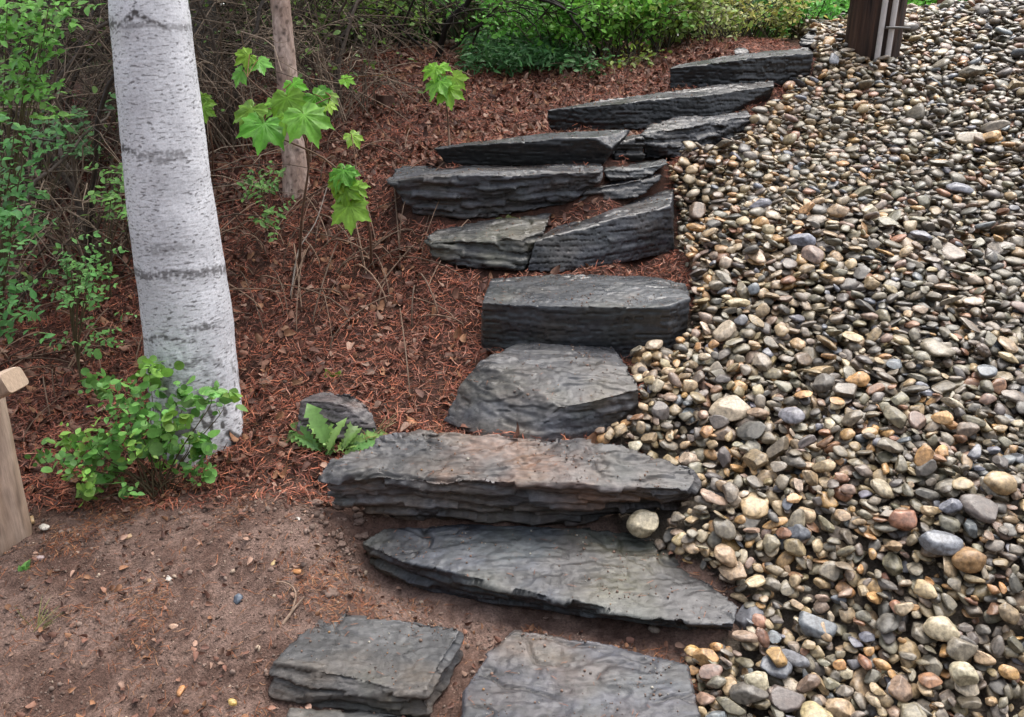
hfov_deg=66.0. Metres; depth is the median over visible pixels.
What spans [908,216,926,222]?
pebble
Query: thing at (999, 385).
pebble
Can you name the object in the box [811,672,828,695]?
pebble
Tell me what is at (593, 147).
slate slab
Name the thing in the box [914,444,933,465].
pebble
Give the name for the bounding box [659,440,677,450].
pebble
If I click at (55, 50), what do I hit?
background tree
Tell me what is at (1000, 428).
pebble
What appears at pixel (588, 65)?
plant
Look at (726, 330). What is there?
pebble
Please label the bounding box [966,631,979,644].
pebble
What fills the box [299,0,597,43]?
bare bush
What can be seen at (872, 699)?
pebble
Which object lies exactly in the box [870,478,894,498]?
pebble
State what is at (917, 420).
pebble
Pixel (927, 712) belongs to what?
pebble
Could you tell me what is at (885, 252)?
pebble
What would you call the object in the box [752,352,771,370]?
pebble
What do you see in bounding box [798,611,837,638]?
pebble
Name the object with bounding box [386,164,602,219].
slate slab
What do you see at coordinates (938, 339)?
pebble
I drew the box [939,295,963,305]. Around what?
pebble
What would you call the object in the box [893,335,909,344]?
pebble
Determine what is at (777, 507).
pebble
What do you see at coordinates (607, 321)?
slate slab
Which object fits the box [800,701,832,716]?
pebble
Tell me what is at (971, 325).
pebble
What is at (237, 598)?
stone chip
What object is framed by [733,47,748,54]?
slate flake
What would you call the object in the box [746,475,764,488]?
pebble
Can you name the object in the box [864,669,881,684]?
pebble
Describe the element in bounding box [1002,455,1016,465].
pebble
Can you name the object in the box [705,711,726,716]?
pebble
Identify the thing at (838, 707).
pebble
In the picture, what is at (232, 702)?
stone chip
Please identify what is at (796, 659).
pebble
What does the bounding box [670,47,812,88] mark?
slate slab
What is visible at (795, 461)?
pebble
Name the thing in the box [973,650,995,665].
pebble
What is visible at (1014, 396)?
pebble
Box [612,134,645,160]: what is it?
slate wedge
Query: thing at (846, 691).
pebble
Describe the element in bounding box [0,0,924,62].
woodland
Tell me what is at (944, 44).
gravel
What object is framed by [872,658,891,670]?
pebble
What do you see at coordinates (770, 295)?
pebble
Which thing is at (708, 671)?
pebble
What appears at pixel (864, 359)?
pebble
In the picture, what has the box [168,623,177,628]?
stone chip
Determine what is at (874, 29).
utility pole
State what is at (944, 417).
pebble
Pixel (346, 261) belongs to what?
brushwood
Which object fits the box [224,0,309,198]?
pine tree
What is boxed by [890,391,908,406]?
pebble
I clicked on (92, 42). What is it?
bare bush
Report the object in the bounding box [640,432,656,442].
pebble
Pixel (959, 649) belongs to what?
pebble
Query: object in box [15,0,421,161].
bare bush
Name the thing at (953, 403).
pebble
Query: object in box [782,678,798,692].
pebble
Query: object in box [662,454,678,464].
pebble
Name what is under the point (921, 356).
pebble
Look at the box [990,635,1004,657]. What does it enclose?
pebble
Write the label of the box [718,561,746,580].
pebble
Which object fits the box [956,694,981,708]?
pebble
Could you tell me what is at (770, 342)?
pebble
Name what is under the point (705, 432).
pebble
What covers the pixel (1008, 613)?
pebble
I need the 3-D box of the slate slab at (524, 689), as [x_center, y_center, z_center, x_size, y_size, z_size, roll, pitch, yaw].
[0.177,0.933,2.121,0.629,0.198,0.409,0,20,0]
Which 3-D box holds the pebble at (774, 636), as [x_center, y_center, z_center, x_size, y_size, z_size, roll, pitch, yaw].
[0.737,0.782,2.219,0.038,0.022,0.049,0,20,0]
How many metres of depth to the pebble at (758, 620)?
2.26 m
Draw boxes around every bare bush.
[0,0,233,225]
[0,0,311,128]
[0,0,334,126]
[0,0,340,179]
[0,0,425,163]
[0,15,345,288]
[0,109,328,348]
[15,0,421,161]
[23,0,384,84]
[29,0,486,82]
[196,0,596,51]
[203,0,474,132]
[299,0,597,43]
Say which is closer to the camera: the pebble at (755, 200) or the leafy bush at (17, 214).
the leafy bush at (17, 214)
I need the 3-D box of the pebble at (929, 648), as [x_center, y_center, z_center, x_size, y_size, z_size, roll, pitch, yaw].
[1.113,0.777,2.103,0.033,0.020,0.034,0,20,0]
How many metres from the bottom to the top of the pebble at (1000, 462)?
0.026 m
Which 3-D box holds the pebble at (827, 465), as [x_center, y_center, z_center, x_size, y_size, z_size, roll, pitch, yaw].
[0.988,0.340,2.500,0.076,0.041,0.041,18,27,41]
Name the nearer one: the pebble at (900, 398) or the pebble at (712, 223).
the pebble at (900, 398)
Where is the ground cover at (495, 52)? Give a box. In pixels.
[453,25,599,76]
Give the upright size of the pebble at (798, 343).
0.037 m
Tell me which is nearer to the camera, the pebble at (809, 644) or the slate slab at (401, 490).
the pebble at (809, 644)
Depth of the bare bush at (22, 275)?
3.69 m
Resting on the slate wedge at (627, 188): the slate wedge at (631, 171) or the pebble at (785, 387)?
the slate wedge at (631, 171)
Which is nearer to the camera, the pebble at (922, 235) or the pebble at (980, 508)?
the pebble at (980, 508)
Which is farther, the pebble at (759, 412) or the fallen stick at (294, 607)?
the pebble at (759, 412)
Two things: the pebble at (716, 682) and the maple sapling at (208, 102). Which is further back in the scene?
the maple sapling at (208, 102)
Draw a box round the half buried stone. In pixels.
[296,392,376,443]
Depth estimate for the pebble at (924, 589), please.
2.18 m
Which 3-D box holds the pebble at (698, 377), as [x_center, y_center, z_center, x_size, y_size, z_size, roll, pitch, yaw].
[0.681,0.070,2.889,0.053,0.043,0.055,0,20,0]
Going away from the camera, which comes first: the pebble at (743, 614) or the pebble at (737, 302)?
the pebble at (743, 614)
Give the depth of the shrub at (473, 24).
6.38 m
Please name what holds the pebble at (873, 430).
on the gravel
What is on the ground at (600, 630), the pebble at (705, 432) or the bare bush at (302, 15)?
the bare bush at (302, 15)
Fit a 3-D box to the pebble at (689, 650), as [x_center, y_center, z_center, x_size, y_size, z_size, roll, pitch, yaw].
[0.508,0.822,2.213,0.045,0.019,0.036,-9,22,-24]
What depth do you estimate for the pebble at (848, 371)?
2.77 m
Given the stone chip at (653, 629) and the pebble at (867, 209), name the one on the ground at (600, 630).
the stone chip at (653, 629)
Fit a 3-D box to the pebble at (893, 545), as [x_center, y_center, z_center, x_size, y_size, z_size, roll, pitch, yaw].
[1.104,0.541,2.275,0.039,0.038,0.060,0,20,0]
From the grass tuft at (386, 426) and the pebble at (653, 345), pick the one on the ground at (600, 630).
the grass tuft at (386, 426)
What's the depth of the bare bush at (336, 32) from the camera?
4.52 m
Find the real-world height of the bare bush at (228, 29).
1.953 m
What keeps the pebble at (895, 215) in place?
on the gravel
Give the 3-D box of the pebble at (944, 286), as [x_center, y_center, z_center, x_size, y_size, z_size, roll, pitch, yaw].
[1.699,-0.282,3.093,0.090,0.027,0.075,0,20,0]
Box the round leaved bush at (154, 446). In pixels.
[24,348,247,509]
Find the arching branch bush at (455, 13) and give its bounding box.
[339,0,632,59]
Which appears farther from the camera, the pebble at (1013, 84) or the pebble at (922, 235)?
the pebble at (1013, 84)
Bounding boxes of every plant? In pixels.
[546,41,637,81]
[601,36,671,82]
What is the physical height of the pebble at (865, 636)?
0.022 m
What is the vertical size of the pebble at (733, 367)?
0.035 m
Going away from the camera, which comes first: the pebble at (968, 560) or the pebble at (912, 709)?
the pebble at (912, 709)
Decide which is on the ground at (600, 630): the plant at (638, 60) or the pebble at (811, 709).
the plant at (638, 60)
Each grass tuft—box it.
[16,595,68,629]
[361,409,400,433]
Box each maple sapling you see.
[200,91,216,186]
[231,47,339,267]
[284,130,372,267]
[339,62,468,144]
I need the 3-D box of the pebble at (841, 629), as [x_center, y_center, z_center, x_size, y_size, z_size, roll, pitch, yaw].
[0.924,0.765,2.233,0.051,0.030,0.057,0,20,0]
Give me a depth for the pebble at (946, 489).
2.33 m
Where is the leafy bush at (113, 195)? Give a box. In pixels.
[84,161,127,296]
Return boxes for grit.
[287,51,807,716]
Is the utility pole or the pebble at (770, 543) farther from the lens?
the utility pole
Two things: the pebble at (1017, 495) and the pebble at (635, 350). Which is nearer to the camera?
the pebble at (1017, 495)
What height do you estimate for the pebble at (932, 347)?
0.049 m
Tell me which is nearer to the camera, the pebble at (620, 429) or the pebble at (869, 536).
the pebble at (869, 536)
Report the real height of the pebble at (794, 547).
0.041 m
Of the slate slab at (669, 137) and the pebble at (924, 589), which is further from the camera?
the slate slab at (669, 137)
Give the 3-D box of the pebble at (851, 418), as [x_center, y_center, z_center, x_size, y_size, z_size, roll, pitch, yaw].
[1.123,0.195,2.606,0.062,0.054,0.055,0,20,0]
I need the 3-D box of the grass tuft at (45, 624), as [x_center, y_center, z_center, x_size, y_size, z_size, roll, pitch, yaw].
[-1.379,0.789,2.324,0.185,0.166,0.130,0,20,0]
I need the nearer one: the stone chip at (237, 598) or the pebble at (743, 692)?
the pebble at (743, 692)
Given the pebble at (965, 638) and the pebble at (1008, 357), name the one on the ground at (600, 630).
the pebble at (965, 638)
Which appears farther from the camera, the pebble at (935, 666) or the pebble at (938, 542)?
the pebble at (938, 542)
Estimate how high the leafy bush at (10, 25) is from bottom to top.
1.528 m
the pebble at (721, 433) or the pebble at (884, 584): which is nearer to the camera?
the pebble at (884, 584)
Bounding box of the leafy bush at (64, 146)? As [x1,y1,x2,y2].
[21,92,115,256]
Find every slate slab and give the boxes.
[268,613,463,716]
[286,707,410,716]
[318,429,701,525]
[363,523,738,630]
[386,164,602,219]
[424,213,550,271]
[434,130,629,165]
[443,343,638,441]
[461,630,700,716]
[481,274,690,359]
[528,188,674,271]
[547,81,773,130]
[640,110,751,157]
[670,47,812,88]
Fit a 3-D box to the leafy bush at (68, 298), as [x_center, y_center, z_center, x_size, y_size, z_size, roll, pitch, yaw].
[-1.653,-0.176,3.150,0.340,0.652,0.432,-15,25,-36]
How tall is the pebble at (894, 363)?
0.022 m
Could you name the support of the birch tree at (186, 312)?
on the ground at (600, 630)
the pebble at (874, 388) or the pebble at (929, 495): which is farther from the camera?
the pebble at (874, 388)
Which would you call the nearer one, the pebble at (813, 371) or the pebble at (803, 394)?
the pebble at (803, 394)
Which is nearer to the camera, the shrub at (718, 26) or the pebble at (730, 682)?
the pebble at (730, 682)
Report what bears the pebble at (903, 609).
on the gravel
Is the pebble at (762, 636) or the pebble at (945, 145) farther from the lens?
the pebble at (945, 145)
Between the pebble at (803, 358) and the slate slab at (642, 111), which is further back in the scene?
the slate slab at (642, 111)
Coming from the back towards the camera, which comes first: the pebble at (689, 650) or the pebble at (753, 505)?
the pebble at (753, 505)
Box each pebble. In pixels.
[614,423,626,436]
[626,509,658,537]
[628,441,642,449]
[630,345,641,356]
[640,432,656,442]
[645,339,662,350]
[651,401,669,419]
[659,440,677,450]
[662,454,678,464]
[663,392,677,400]
[671,511,684,521]
[678,452,697,465]
[684,645,698,656]
[686,223,706,231]
[689,202,705,219]
[690,269,706,276]
[690,370,704,383]
[690,391,706,403]
[692,648,718,665]
[696,692,715,705]
[699,426,712,438]
[699,664,722,678]
[700,488,727,505]
[704,472,722,480]
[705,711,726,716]
[707,220,720,227]
[707,361,724,376]
[707,675,726,688]
[708,395,750,420]
[708,414,729,429]
[709,369,730,383]
[709,642,722,651]
[712,320,736,341]
[712,517,736,540]
[713,425,737,440]
[714,270,731,283]
[714,543,736,566]
[715,697,746,715]
[716,139,733,148]
[717,446,730,467]
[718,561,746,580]
[720,656,731,666]
[722,481,738,502]
[722,677,736,695]
[725,213,742,220]
[725,298,750,306]
[725,338,742,345]
[726,363,738,371]
[729,681,768,704]
[732,630,757,642]
[734,513,761,527]
[734,604,763,629]
[734,656,753,667]
[736,281,749,299]
[736,421,765,440]
[740,492,768,518]
[740,641,758,650]
[742,449,768,470]
[743,527,759,532]
[744,671,768,690]
[745,575,765,587]
[746,407,769,417]
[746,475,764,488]
[748,314,763,326]
[749,198,771,208]
[752,198,767,211]
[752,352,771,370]
[752,613,766,628]
[753,699,771,709]
[755,627,769,647]
[755,660,760,668]
[760,655,792,678]
[761,577,780,590]
[762,517,787,528]
[762,534,780,552]
[763,336,778,348]
[764,292,779,297]
[766,436,788,459]
[766,647,787,667]
[766,684,805,712]
[768,630,780,642]
[770,461,786,471]
[770,614,783,623]
[770,705,783,716]
[771,500,789,517]
[773,380,791,392]
[775,527,791,538]
[778,407,804,423]
[780,275,795,283]
[780,455,805,467]
[780,580,794,595]
[781,649,809,667]
[782,258,796,268]
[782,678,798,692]
[783,538,805,556]
[786,493,801,502]
[787,524,810,541]
[788,233,815,247]
[788,641,799,652]
[789,338,805,349]
[789,423,807,431]
[789,509,804,526]
[789,599,803,609]
[793,478,802,491]
[794,352,812,364]
[794,390,812,398]
[796,673,820,692]
[797,507,815,523]
[798,346,817,368]
[798,435,816,448]
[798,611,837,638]
[799,202,814,213]
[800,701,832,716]
[801,245,823,263]
[802,470,817,485]
[802,640,815,649]
[803,369,821,373]
[805,215,826,223]
[809,365,833,375]
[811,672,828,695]
[812,459,835,471]
[812,696,822,705]
[813,373,834,391]
[816,335,836,350]
[816,435,833,448]
[818,515,834,532]
[818,561,840,581]
[821,622,831,641]
[823,677,839,689]
[825,654,843,665]
[825,698,854,716]
[826,329,841,335]
[827,204,848,217]
[830,397,844,404]
[832,383,856,398]
[833,622,847,635]
[834,509,850,520]
[835,561,853,570]
[835,685,853,697]
[836,545,855,556]
[839,278,859,291]
[839,528,855,545]
[839,607,854,623]
[840,428,854,440]
[841,410,862,426]
[842,331,863,342]
[843,366,855,378]
[845,371,869,386]
[847,458,864,466]
[848,636,863,648]
[849,667,870,696]
[852,185,872,198]
[853,265,870,278]
[853,691,867,709]
[854,464,872,476]
[855,299,874,312]
[855,355,872,363]
[855,610,871,621]
[857,585,868,596]
[858,631,874,641]
[858,654,871,670]
[860,312,877,319]
[861,204,877,214]
[861,427,877,434]
[864,276,879,289]
[864,533,876,539]
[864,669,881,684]
[865,692,881,707]
[866,383,884,394]
[866,592,881,603]
[867,346,880,354]
[867,578,882,591]
[869,682,885,695]
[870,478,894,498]
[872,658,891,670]
[874,521,897,532]
[875,248,893,255]
[876,371,897,382]
[876,437,903,453]
[876,613,898,633]
[877,578,897,589]
[878,62,887,72]
[878,217,898,226]
[879,509,892,517]
[882,552,902,575]
[883,405,907,428]
[884,540,901,551]
[886,359,901,368]
[888,209,900,220]
[888,509,916,530]
[888,674,912,701]
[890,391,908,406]
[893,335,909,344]
[894,602,913,615]
[895,455,907,472]
[898,637,920,668]
[900,385,929,392]
[900,702,926,716]
[902,483,913,496]
[907,373,927,382]
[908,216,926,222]
[908,411,926,428]
[909,405,923,414]
[910,230,932,240]
[910,604,919,611]
[911,621,936,644]
[913,351,930,361]
[913,579,937,598]
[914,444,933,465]
[914,701,932,716]
[915,459,936,476]
[915,487,939,501]
[918,530,963,555]
[918,672,942,688]
[920,338,955,356]
[920,506,941,516]
[920,547,942,557]
[922,616,959,641]
[922,654,942,676]
[924,645,936,653]
[928,160,953,166]
[931,242,965,261]
[931,380,955,392]
[931,410,953,424]
[932,337,942,341]
[933,283,958,290]
[933,453,946,461]
[934,478,961,497]
[935,445,948,456]
[936,142,953,149]
[938,514,960,531]
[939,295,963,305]
[939,485,952,492]
[939,498,962,513]
[939,644,948,657]
[939,689,955,700]
[940,397,964,410]
[941,593,957,611]
[943,556,958,577]
[946,182,973,194]
[946,636,977,661]
[947,577,960,591]
[949,661,978,685]
[951,547,986,573]
[952,477,974,490]
[954,682,979,696]
[956,132,982,144]
[956,422,979,437]
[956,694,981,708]
[957,622,972,631]
[958,66,986,78]
[959,317,980,332]
[959,494,997,523]
[959,635,975,644]
[961,415,985,427]
[963,297,983,305]
[963,518,977,538]
[963,574,985,582]
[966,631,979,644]
[967,444,980,459]
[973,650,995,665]
[974,221,995,229]
[974,365,983,378]
[974,624,990,634]
[975,409,987,418]
[976,343,991,357]
[977,364,997,377]
[979,119,1010,132]
[979,476,1008,501]
[983,130,1001,143]
[983,471,1016,495]
[984,331,996,346]
[985,696,997,705]
[986,602,999,614]
[987,241,1015,253]
[987,371,1013,381]
[990,223,1015,234]
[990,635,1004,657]
[992,378,1006,394]
[992,455,1008,469]
[992,558,1008,566]
[993,425,1007,431]
[998,336,1018,352]
[998,352,1018,363]
[998,602,1019,624]
[998,664,1019,679]
[1001,390,1023,402]
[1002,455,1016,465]
[1007,636,1023,652]
[1008,80,1023,89]
[1009,573,1023,593]
[1010,488,1023,500]
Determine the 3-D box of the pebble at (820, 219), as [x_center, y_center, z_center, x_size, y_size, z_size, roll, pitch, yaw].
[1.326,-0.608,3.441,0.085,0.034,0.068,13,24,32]
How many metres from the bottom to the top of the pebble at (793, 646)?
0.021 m
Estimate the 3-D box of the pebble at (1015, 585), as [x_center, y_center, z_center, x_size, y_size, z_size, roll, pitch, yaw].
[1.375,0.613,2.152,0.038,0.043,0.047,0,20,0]
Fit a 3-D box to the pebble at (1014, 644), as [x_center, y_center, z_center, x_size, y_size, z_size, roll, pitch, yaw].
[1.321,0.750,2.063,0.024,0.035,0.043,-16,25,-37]
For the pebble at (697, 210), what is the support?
on the gravel
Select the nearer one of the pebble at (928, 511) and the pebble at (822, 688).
the pebble at (822, 688)
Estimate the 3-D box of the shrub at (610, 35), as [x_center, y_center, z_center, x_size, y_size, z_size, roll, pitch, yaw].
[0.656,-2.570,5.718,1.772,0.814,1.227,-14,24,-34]
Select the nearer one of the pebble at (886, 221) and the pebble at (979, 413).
the pebble at (979, 413)
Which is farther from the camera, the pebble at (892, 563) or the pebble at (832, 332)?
the pebble at (832, 332)
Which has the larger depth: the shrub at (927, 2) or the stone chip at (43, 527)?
the shrub at (927, 2)
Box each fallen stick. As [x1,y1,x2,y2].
[40,123,61,239]
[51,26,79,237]
[60,241,130,290]
[276,581,304,623]
[290,187,326,296]
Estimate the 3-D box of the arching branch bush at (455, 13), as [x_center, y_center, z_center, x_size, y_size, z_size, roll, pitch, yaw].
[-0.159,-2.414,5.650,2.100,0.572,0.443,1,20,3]
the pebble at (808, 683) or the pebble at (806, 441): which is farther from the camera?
the pebble at (806, 441)
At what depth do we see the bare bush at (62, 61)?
4.80 m
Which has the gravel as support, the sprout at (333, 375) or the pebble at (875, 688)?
the pebble at (875, 688)
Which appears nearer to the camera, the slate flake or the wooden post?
the wooden post
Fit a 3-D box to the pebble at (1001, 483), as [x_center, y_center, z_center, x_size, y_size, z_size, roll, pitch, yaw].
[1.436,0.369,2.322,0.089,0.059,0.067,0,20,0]
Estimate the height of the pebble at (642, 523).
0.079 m
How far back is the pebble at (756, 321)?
3.00 m
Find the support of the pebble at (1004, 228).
on the gravel
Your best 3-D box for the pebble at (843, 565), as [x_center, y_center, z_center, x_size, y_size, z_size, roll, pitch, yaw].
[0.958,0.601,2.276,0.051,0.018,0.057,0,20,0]
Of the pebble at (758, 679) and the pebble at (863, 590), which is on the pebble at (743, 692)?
the pebble at (758, 679)
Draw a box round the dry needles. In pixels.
[0,373,747,716]
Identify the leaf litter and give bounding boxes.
[0,34,776,716]
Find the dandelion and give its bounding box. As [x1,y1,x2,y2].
[288,403,386,454]
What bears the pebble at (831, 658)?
on the gravel
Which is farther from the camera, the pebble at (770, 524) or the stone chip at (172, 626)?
the pebble at (770, 524)
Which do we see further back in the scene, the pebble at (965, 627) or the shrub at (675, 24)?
the shrub at (675, 24)
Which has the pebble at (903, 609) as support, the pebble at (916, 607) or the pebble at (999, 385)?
the pebble at (916, 607)
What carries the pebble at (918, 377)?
on the gravel
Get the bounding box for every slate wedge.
[578,174,661,202]
[603,159,666,180]
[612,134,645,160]
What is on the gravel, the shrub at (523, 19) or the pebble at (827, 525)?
the pebble at (827, 525)
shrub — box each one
[290,0,441,55]
[365,0,436,44]
[388,0,542,37]
[431,0,675,64]
[503,0,741,62]
[578,0,764,54]
[632,0,816,42]
[641,0,709,40]
[680,0,813,37]
[681,0,836,39]
[752,0,849,39]
[802,0,923,16]
[907,0,966,5]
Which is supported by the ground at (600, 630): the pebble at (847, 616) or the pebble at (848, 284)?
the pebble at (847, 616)
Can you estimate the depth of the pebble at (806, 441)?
2.56 m
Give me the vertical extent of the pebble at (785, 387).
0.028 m
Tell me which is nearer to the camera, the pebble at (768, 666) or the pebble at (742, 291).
the pebble at (768, 666)
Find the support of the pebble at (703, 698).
on the gravel
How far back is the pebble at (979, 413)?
2.52 m
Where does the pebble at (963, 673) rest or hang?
on the pebble
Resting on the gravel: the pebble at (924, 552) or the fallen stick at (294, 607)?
the pebble at (924, 552)
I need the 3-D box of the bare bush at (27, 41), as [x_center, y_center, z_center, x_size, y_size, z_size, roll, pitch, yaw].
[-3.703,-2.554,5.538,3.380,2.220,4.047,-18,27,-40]
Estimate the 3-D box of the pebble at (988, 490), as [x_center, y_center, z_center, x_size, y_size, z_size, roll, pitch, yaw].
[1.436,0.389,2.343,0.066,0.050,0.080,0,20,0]
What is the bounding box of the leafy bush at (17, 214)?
[0,114,74,345]
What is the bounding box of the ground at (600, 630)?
[0,38,1023,716]
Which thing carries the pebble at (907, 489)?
on the gravel
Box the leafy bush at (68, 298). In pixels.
[41,230,136,382]
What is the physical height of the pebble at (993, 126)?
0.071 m
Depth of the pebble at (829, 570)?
2.29 m
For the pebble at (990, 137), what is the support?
on the gravel
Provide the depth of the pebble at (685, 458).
2.66 m
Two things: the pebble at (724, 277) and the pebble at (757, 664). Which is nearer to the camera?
the pebble at (757, 664)
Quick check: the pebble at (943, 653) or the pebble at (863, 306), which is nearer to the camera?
the pebble at (943, 653)
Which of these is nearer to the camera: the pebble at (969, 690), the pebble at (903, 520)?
the pebble at (969, 690)
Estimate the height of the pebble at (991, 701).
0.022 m
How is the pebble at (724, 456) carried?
on the gravel
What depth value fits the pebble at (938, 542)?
2.22 m
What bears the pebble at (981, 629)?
on the gravel
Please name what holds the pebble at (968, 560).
on the pebble
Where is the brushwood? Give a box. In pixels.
[0,122,493,446]
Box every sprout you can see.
[18,559,30,571]
[324,369,340,377]
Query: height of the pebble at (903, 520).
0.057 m
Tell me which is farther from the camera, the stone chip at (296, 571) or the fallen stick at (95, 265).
the fallen stick at (95, 265)
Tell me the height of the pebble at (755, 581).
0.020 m
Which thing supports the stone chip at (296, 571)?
on the ground at (600, 630)
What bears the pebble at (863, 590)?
on the gravel
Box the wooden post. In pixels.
[0,367,32,555]
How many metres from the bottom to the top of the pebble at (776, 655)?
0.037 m
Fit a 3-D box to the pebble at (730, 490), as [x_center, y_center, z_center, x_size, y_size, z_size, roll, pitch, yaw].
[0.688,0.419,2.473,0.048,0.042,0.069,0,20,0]
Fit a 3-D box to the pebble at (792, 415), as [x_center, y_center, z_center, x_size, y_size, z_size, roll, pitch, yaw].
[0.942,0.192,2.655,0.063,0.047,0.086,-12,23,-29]
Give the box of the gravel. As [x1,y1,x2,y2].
[594,0,1023,716]
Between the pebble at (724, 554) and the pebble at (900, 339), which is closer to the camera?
the pebble at (724, 554)
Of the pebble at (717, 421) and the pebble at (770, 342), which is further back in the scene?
the pebble at (770, 342)
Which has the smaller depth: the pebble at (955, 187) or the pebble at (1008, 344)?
the pebble at (1008, 344)
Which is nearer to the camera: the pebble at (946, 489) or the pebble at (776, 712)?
the pebble at (776, 712)
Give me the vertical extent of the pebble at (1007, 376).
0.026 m
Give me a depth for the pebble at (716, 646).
2.21 m
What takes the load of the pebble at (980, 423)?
on the gravel
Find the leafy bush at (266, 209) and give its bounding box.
[236,160,295,241]
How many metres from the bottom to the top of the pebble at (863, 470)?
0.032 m
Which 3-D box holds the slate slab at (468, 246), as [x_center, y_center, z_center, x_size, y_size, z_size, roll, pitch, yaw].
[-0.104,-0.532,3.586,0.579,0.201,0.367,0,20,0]
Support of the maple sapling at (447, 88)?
on the ground at (600, 630)
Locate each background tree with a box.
[41,0,71,79]
[188,0,219,82]
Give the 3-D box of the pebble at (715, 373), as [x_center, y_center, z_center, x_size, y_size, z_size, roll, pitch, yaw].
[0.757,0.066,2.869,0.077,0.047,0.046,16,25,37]
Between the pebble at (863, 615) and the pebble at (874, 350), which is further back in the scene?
the pebble at (874, 350)
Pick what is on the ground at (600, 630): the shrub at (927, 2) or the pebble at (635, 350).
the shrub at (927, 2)
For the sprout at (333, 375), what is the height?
0.036 m
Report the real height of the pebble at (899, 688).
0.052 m
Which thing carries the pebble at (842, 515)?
on the gravel
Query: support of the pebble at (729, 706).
on the gravel
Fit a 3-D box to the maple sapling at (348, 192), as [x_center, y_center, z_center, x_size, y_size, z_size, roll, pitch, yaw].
[-0.829,-0.647,3.351,0.467,0.621,0.331,-3,20,-7]
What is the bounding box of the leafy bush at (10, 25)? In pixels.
[0,0,104,334]
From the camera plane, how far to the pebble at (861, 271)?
3.13 m
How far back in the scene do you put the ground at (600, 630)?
2.50 m
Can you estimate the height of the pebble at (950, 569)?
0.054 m
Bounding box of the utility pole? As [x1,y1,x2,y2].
[844,0,910,74]
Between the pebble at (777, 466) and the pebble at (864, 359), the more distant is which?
the pebble at (864, 359)
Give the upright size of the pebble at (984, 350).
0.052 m
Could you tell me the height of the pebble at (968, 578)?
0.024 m
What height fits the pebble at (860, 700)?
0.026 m
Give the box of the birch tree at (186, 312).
[108,0,242,467]
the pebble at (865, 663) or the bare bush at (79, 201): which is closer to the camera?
the pebble at (865, 663)
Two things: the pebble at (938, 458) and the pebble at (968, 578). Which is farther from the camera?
the pebble at (938, 458)
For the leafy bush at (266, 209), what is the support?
on the ground at (600, 630)
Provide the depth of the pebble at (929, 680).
2.04 m
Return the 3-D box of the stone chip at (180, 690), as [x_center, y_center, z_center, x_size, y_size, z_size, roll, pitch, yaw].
[-0.899,0.903,2.137,0.017,0.019,0.030,6,21,15]
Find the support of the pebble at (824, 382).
on the gravel
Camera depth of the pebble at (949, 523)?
2.27 m
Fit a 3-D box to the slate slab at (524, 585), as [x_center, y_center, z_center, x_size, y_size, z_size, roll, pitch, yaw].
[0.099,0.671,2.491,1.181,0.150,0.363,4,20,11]
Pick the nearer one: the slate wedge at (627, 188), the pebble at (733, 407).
the pebble at (733, 407)
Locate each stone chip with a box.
[30,515,34,523]
[36,555,43,560]
[39,524,49,530]
[165,575,172,581]
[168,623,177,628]
[176,685,185,696]
[228,698,236,705]
[233,593,242,604]
[292,569,300,573]
[648,625,659,632]
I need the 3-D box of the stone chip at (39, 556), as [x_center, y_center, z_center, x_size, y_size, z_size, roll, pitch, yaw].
[-1.480,0.625,2.467,0.030,0.015,0.020,0,20,0]
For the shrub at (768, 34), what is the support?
on the ground at (600, 630)
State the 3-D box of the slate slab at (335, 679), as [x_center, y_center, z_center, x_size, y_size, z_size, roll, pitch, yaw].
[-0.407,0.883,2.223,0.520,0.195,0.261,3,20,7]
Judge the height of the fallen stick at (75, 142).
1.504 m
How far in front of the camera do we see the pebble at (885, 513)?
2.33 m
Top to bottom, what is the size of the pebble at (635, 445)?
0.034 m
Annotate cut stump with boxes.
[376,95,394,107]
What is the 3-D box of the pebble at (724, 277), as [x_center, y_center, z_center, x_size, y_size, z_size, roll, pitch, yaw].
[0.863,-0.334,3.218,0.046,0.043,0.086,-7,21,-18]
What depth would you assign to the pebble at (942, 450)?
2.44 m
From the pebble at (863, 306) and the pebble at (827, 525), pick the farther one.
the pebble at (863, 306)
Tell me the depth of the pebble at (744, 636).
2.19 m
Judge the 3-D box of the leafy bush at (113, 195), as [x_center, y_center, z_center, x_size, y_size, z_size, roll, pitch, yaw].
[-1.731,-0.541,3.523,0.238,0.687,0.613,-15,25,-35]
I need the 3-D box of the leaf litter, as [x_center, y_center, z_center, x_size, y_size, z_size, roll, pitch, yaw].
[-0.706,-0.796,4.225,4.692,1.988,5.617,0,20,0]
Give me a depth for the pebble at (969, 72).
4.62 m
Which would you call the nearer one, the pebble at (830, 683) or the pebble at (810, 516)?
the pebble at (830, 683)
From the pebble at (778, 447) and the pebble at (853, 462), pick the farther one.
the pebble at (778, 447)
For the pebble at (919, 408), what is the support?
on the gravel
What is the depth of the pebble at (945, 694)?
2.05 m
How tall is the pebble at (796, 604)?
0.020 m
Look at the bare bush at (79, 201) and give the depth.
3.87 m
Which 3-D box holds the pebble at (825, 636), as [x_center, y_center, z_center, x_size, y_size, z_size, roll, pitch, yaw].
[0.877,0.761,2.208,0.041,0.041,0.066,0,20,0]
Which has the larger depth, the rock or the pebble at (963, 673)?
the rock
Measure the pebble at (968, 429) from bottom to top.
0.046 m
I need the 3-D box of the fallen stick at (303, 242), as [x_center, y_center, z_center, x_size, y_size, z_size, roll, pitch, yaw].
[-0.982,-0.569,3.752,0.046,0.413,0.571,2,20,7]
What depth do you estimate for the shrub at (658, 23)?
6.79 m

